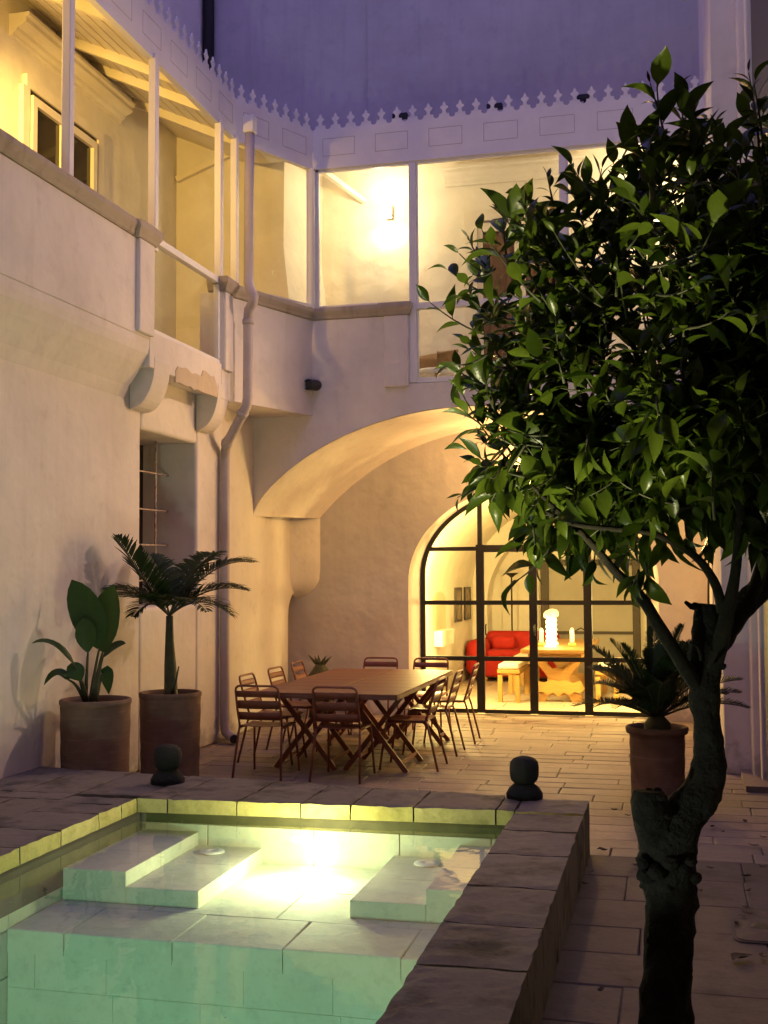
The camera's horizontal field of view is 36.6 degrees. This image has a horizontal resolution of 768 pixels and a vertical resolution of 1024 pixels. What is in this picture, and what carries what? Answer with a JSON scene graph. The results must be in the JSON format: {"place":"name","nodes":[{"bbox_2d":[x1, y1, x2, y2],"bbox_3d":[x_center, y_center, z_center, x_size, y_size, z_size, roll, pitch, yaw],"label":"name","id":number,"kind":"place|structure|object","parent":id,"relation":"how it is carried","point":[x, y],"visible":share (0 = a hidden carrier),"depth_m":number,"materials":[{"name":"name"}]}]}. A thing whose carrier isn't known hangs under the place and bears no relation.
{"place":"outdoors","nodes":[
{"label":"outdoors","id":0,"kind":"place"},
{"bbox_2d":[136,713,767,863],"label":"paving","id":1,"kind":"structure","parent":0,"point":[583,758],"depth_m":10.64,"materials":[{"name":"stone"}]},
{"bbox_2d":[139,689,201,776],"bbox_3d":[-1.855,1.944,10.076,0.540,0.765,0.540,-1,-3,14],"label":"terracotta pot","id":2,"kind":"object","parent":1,"relation":"on","point":[174,719],"visible":0.75,"depth_m":9.87,"materials":[{"name":"ceramic"}]},
{"bbox_2d":[102,534,259,694],"bbox_3d":[-1.770,0.941,10.135,1.153,1.491,1.477,-2,-4,31],"label":"palm","id":3,"kind":"object","parent":2,"relation":"in","point":[170,589],"visible":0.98,"depth_m":10.07,"materials":[{"name":"green plant"}]},
{"bbox_2d":[231,685,299,780],"bbox_3d":[-1.043,1.928,10.340,0.465,0.822,0.561,-1,-3,14],"label":"garden chair","id":4,"kind":"object","parent":1,"relation":"on","point":[248,704],"visible":0.98,"depth_m":10.14,"materials":[{"name":"red metal"}]},
{"bbox_2d":[237,672,306,764],"bbox_3d":[-1.072,1.971,11.160,0.561,0.822,0.465,-1,-3,14],"label":"garden chair","id":5,"kind":"object","parent":1,"relation":"on","point":[249,681],"visible":0.62,"depth_m":11.25,"materials":[{"name":"orange metal"}]},
{"bbox_2d":[266,666,331,751],"bbox_3d":[-0.875,2.012,11.956,0.561,0.822,0.465,-1,-3,16],"label":"garden chair","id":6,"kind":"object","parent":1,"relation":"on","point":[297,704],"visible":0.47,"depth_m":11.99,"materials":[{"name":"orange metal"}]},
{"bbox_2d":[307,655,331,717],"bbox_3d":[-0.811,2.168,14.485,0.540,0.773,0.310,-1,-3,14],"label":"potted plant","id":7,"kind":"object","parent":1,"relation":"on","point":[320,667],"visible":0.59,"depth_m":14.43,"materials":[{"name":"green plant"}]},
{"bbox_2d":[290,660,349,738],"bbox_3d":[-0.702,2.053,12.735,0.561,0.822,0.465,-1,-3,14],"label":"garden chair","id":8,"kind":"object","parent":1,"relation":"on","point":[299,668],"visible":0.27,"depth_m":12.82,"materials":[{"name":"orange metal"}]},
{"bbox_2d":[256,668,392,769],"bbox_3d":[-0.527,2.027,11.424,0.650,0.756,2.620,-1,-3,14],"label":"garden table","id":9,"kind":"object","parent":1,"relation":"on","point":[304,686],"visible":0.62,"depth_m":11.13,"materials":[{"name":"brown wood"}]},
{"bbox_2d":[308,686,375,783],"bbox_3d":[-0.359,1.915,10.171,0.465,0.822,0.561,-1,-3,14],"label":"garden chair","id":10,"kind":"object","parent":1,"relation":"on","point":[331,706],"visible":1,"depth_m":9.97,"materials":[{"name":"red metal"}]},
{"bbox_2d":[350,657,400,735],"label":"garden chair","id":11,"kind":"object","parent":1,"relation":"on","point":[380,664],"visible":0.23,"depth_m":13.37,"materials":[{"name":"orange metal"}]},
{"bbox_2d":[328,669,452,772],"bbox_3d":[0.116,2.015,11.266,0.650,0.756,2.620,-1,-3,14],"label":"garden table","id":12,"kind":"object","parent":1,"relation":"on","point":[397,685],"visible":0.91,"depth_m":11.02,"materials":[{"name":"brown wood"}]},
{"bbox_2d":[379,676,447,771],"bbox_3d":[0.273,1.941,10.725,0.561,0.822,0.465,-1,-3,14],"label":"garden chair","id":13,"kind":"object","parent":1,"relation":"on","point":[398,718],"visible":0.98,"depth_m":10.63,"materials":[{"name":"red metal"}]},
{"bbox_2d":[403,657,451,729],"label":"garden chair","id":14,"kind":"object","parent":1,"relation":"on","point":[429,664],"visible":0.48,"depth_m":13.19,"materials":[{"name":"orange metal"}]},
{"bbox_2d":[402,669,465,756],"bbox_3d":[0.496,1.985,11.586,0.561,0.822,0.465,-1,-3,14],"label":"garden chair","id":15,"kind":"object","parent":1,"relation":"on","point":[425,707],"visible":0.92,"depth_m":11.48,"materials":[{"name":"orange metal"}]},
{"bbox_2d":[423,662,480,743],"bbox_3d":[0.725,2.026,12.384,0.561,0.822,0.465,-1,-3,11],"label":"garden chair","id":16,"kind":"object","parent":1,"relation":"on","point":[443,699],"visible":0.89,"depth_m":12.23,"materials":[{"name":"orange metal"}]},
{"bbox_2d":[253,301,713,721],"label":"arched wall","id":17,"kind":"structure","parent":1,"relation":"on","point":[365,468],"depth_m":14.44,"materials":[{"name":"paint"}]},
{"bbox_2d":[304,379,321,390],"bbox_3d":[-0.807,-1.455,13.317,0.134,0.138,0.234,-2,-4,31],"label":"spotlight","id":18,"kind":"object","parent":17,"relation":"attached to","point":[313,384],"visible":1,"depth_m":13.25,"materials":[{"name":"black metal"}]},
{"bbox_2d":[259,75,703,382],"bbox_3d":[0.488,-3.062,13.313,6.480,3.680,2.499,-1,-3,14],"label":"glazed gallery","id":19,"kind":"object","parent":17,"relation":"on","point":[428,176],"visible":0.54,"depth_m":14.24,"materials":[{"name":"paint"}]},
{"bbox_2d":[386,205,392,217],"bbox_3d":[0.068,-3.781,14.631,0.084,0.150,0.115,-1,-3,14],"label":"wall lamp","id":20,"kind":"object","parent":19,"relation":"attached to","point":[388,211],"visible":1,"depth_m":14.58,"materials":[{"name":"white paint"}]},
{"bbox_2d":[392,112,407,119],"bbox_3d":[0.191,-4.415,13.549,0.180,0.470,0.080,-1,-3,14],"label":"floodlight","id":21,"kind":"object","parent":19,"relation":"on","point":[403,115],"visible":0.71,"depth_m":13.52,"materials":[{"name":"black metal"}]},
{"bbox_2d":[419,349,457,377],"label":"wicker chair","id":22,"kind":"object","parent":19,"relation":"in","point":[428,364],"visible":0.51,"depth_m":13.49,"materials":[{"name":"brown wicker"}]},
{"bbox_2d":[214,0,698,130],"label":"house wall","id":23,"kind":"structure","parent":19,"relation":"on","point":[327,60],"depth_m":14.64,"materials":[{"name":"paint"}]},
{"bbox_2d":[203,0,213,69],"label":"soil pipe","id":24,"kind":"object","parent":23,"relation":"attached to","point":[208,25],"depth_m":15.29,"materials":[{"name":"black metal"}]},
{"bbox_2d":[487,102,502,109],"bbox_3d":[1.269,-4.435,13.283,0.180,0.470,0.080,-1,-3,14],"label":"floodlight","id":25,"kind":"object","parent":19,"relation":"on","point":[499,106],"visible":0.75,"depth_m":13.25,"materials":[{"name":"black metal"}]},
{"bbox_2d":[316,140,703,382],"bbox_3d":[1.335,-2.748,12.945,4.370,2.555,0.095,-1,-3,14],"label":"window frame","id":26,"kind":"structure","parent":19,"relation":"in","point":[563,163],"depth_m":13.15,"materials":[{"name":"white paint"}]},
{"bbox_2d":[577,94,589,102],"bbox_3d":[2.259,-4.453,13.039,0.180,0.470,0.080,-1,-3,14],"label":"floodlight","id":27,"kind":"object","parent":19,"relation":"on","point":[582,97],"visible":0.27,"depth_m":13.02,"materials":[{"name":"black metal"}]},
{"bbox_2d":[421,499,650,716],"bbox_3d":[1.869,1.115,14.564,2.870,2.855,0.104,-1,-3,14],"label":"glass door","id":28,"kind":"structure","parent":17,"relation":"attached to","point":[480,602],"depth_m":14.60,"materials":[{"name":"metal"}]},
{"bbox_2d":[625,722,688,796],"bbox_3d":[2.140,1.965,9.085,0.483,0.575,0.483,-1,-3,14],"label":"terracotta pot","id":29,"kind":"object","parent":1,"relation":"on","point":[657,758],"visible":0.77,"depth_m":8.91,"materials":[{"name":"ceramic"}]},
{"bbox_2d":[570,623,750,729],"bbox_3d":[2.184,1.309,9.156,1.348,0.892,1.396,-1,-3,14],"label":"cycad","id":30,"kind":"object","parent":29,"relation":"in","point":[654,686],"visible":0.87,"depth_m":9.04,"materials":[{"name":"green plant"}]},
{"bbox_2d":[707,542,709,603],"bbox_3d":[3.173,0.631,11.820,0.671,3.518,0.539,2,-4,-37],"label":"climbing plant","id":31,"kind":"object","parent":1,"relation":"on","point":[708,592],"depth_m":11.98,"materials":[{"name":"plant"}]},
{"bbox_2d":[698,0,767,792],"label":"side wall","id":32,"kind":"structure","parent":1,"relation":"on","point":[732,36],"depth_m":10.22,"materials":[{"name":"paint"}]},
{"bbox_2d":[763,514,767,780],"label":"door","id":33,"kind":"structure","parent":32,"relation":"in","point":[765,606],"depth_m":9.50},
{"bbox_2d":[426,676,647,718],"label":"room floor","id":34,"kind":"structure","parent":0,"point":[556,703],"depth_m":16.00,"materials":[{"name":"beige tile"}]},
{"bbox_2d":[507,573,517,630],"bbox_3d":[2.200,1.936,19.955,0.260,1.776,0.260,-1,-3,14],"label":"floor lamp","id":35,"kind":"object","parent":34,"relation":"on","point":[511,575],"visible":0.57,"depth_m":19.95,"materials":[{"name":"black metal"}]},
{"bbox_2d":[466,631,559,680],"bbox_3d":[2.226,2.394,19.316,1.620,0.800,0.960,-1,-3,14],"label":"sofa","id":36,"kind":"object","parent":34,"relation":"on","point":[506,643],"visible":0.42,"depth_m":19.15,"materials":[{"name":"red fabric"}]},
{"bbox_2d":[497,661,529,702],"bbox_3d":[1.849,2.381,16.516,0.310,0.526,1.150,-1,-3,14],"label":"bench","id":37,"kind":"object","parent":34,"relation":"on","point":[510,669],"visible":0.84,"depth_m":16.00,"materials":[{"name":"brown wood"}]},
{"bbox_2d":[513,653,539,692],"bbox_3d":[2.173,2.449,17.825,0.310,0.526,1.150,-1,-3,14],"label":"bench","id":38,"kind":"object","parent":34,"relation":"on","point":[522,673],"visible":0.23,"depth_m":17.59,"materials":[{"name":"brown wood"}]},
{"bbox_2d":[426,500,646,690],"bbox_3d":[2.439,1.208,17.452,3.640,2.970,5.870,-1,-3,14],"label":"vaulted room","id":39,"kind":"object","parent":34,"relation":"on","point":[447,572],"visible":0.35,"depth_m":18.92,"materials":[{"name":"paint"}]},
{"bbox_2d":[454,587,462,622],"bbox_3d":[1.197,1.489,18.658,0.030,0.550,0.540,-1,-3,14],"label":"picture","id":40,"kind":"object","parent":39,"relation":"attached to","point":[458,608],"visible":0.9,"depth_m":18.64},
{"bbox_2d":[464,587,470,619],"bbox_3d":[1.401,1.532,19.482,0.030,0.550,0.540,-1,-3,14],"label":"picture","id":41,"kind":"object","parent":39,"relation":"attached to","point":[467,608],"visible":0.83,"depth_m":19.47},
{"bbox_2d":[540,559,640,675],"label":"wall","id":42,"kind":"structure","parent":39,"relation":"attached to","point":[620,623],"depth_m":19.97,"materials":[{"name":"beige paint"}]},
{"bbox_2d":[520,638,598,701],"bbox_3d":[2.566,2.268,16.654,0.880,0.754,2.650,-1,-3,14],"label":"dining table","id":43,"kind":"object","parent":34,"relation":"on","point":[566,678],"visible":0.65,"depth_m":15.94,"materials":[{"name":"brown wood"}]},
{"bbox_2d":[538,628,544,645],"bbox_3d":[2.192,1.740,16.181,0.110,0.250,0.110,-1,-3,14],"label":"candle","id":44,"kind":"object","parent":43,"relation":"on","point":[541,640],"visible":0.91,"depth_m":16.15,"materials":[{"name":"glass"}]},
{"bbox_2d":[543,610,556,647],"bbox_3d":[2.277,1.597,15.909,0.184,0.507,0.184,-1,-3,14],"label":"table lamp","id":45,"kind":"object","parent":43,"relation":"on","point":[549,615],"visible":1,"depth_m":15.86,"materials":[{"name":"beige"}]},
{"bbox_2d":[548,609,558,644],"bbox_3d":[2.390,1.626,16.468,0.184,0.507,0.184,-1,-3,14],"label":"table lamp","id":46,"kind":"object","parent":43,"relation":"on","point":[555,628],"visible":0.37,"depth_m":16.42,"materials":[{"name":"beige"}]},
{"bbox_2d":[568,628,575,645],"bbox_3d":[2.612,1.735,16.129,0.110,0.250,0.110,-1,-3,14],"label":"candle","id":47,"kind":"object","parent":43,"relation":"on","point":[571,643],"visible":1,"depth_m":16.10,"materials":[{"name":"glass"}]},
{"bbox_2d":[569,627,594,684],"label":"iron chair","id":48,"kind":"object","parent":34,"relation":"on","point":[592,638],"visible":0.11,"depth_m":18.44,"materials":[{"name":"black metal"}]},
{"bbox_2d":[595,657,620,703],"bbox_3d":[3.194,2.368,16.416,0.310,0.526,1.600,-1,-3,14],"label":"bench","id":49,"kind":"object","parent":34,"relation":"on","point":[598,688],"visible":0.23,"depth_m":15.68,"materials":[{"name":"brown wood"}]},
{"bbox_2d":[541,855,767,1023],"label":"worn paving","id":50,"kind":"structure","parent":0,"point":[603,943],"depth_m":5.45,"materials":[{"name":"beige stone"}]},
{"bbox_2d":[416,45,767,1023],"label":"citrus tree","id":51,"kind":"object","parent":50,"relation":"on","point":[658,459],"visible":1,"depth_m":3.59,"materials":[{"name":"green plant"}]},
{"bbox_2d":[730,952,752,959],"bbox_3d":[1.628,2.027,5.303,0.131,0.021,0.067,2,-4,-35],"label":"fallen leaf","id":52,"kind":"object","parent":50,"relation":"on","point":[735,955],"visible":1,"depth_m":5.31,"materials":[{"name":"brown plant"}]},
{"bbox_2d":[742,905,754,908],"bbox_3d":[1.903,2.072,6.076,0.043,0.012,0.082,1,-3,-25],"label":"fallen leaf","id":53,"kind":"object","parent":50,"relation":"on","point":[745,906],"visible":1,"depth_m":6.09,"materials":[{"name":"brown plant"}]},
{"bbox_2d":[731,918,767,943],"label":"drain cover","id":54,"kind":"object","parent":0,"point":[749,930],"visible":0.99,"depth_m":5.73,"materials":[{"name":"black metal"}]},
{"label":"ground","id":55,"kind":"structure","parent":0,"visible":0},
{"bbox_2d":[0,274,319,778],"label":"courtyard wall","id":56,"kind":"structure","parent":55,"relation":"on","point":[104,437],"depth_m":10.03,"materials":[{"name":"paint"}]},
{"bbox_2d":[139,445,142,603],"bbox_3d":[-2.732,0.099,11.400,0.170,1.800,1.600,-1,-3,14],"label":"window","id":57,"kind":"structure","parent":56,"relation":"in","point":[141,446],"depth_m":11.98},
{"bbox_2d":[0,0,325,417],"bbox_3d":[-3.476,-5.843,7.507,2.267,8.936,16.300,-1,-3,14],"label":"timber gallery","id":58,"kind":"object","parent":56,"relation":"on","point":[122,148],"visible":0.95,"depth_m":12.02,"materials":[{"name":"paint"}]},
{"bbox_2d":[219,114,258,743],"bbox_3d":[-1.525,-0.891,12.269,0.195,6.633,0.690,3,-4,-44],"label":"downpipe","id":59,"kind":"object","parent":56,"relation":"attached to","point":[250,132],"visible":0.96,"depth_m":12.28,"materials":[{"name":"white metal"}]},
{"bbox_2d":[0,776,589,1023],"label":"pool","id":60,"kind":"structure","parent":55,"relation":"in","point":[478,935],"depth_m":6.15,"materials":[{"name":"limestone"},{"name":"water"},{"name":"stained stone"}]},
{"bbox_2d":[0,803,139,918],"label":"pool wall","id":61,"kind":"structure","parent":60,"relation":"attached to","point":[29,882],"depth_m":6.52,"materials":[{"name":"limestone"}]},
{"bbox_2d":[0,767,188,830],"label":"terrace","id":62,"kind":"structure","parent":61,"relation":"on","point":[29,790],"depth_m":7.95,"materials":[{"name":"grey stone"}]},
{"bbox_2d":[59,695,131,771],"bbox_3d":[-2.221,1.853,8.934,0.546,0.830,0.546,-1,-3,14],"label":"terracotta pot","id":63,"kind":"object","parent":62,"relation":"on","point":[94,735],"visible":0.7,"depth_m":8.72,"materials":[{"name":"ceramic"}]},
{"bbox_2d":[31,580,125,701],"bbox_3d":[-2.364,0.992,8.874,0.735,0.951,0.288,2,-4,-38],"label":"paddle leaf plant","id":64,"kind":"object","parent":63,"relation":"in","point":[94,618],"visible":1,"depth_m":8.98,"materials":[{"name":"green plant"}]},
{"bbox_2d":[150,744,184,785],"bbox_3d":[-1.509,1.755,8.103,0.236,0.268,0.234,0,-3,2],"label":"stone finial","id":65,"kind":"object","parent":62,"relation":"on","point":[167,760],"visible":1,"depth_m":8.03,"materials":[{"name":"grey stone"}]},
{"bbox_2d":[506,755,542,800],"bbox_3d":[0.906,1.710,7.496,0.236,0.268,0.234,0,-3,2],"label":"stone finial","id":66,"kind":"object","parent":60,"relation":"on","point":[524,772],"visible":1,"depth_m":7.42,"materials":[{"name":"grey stone"}]}
]}

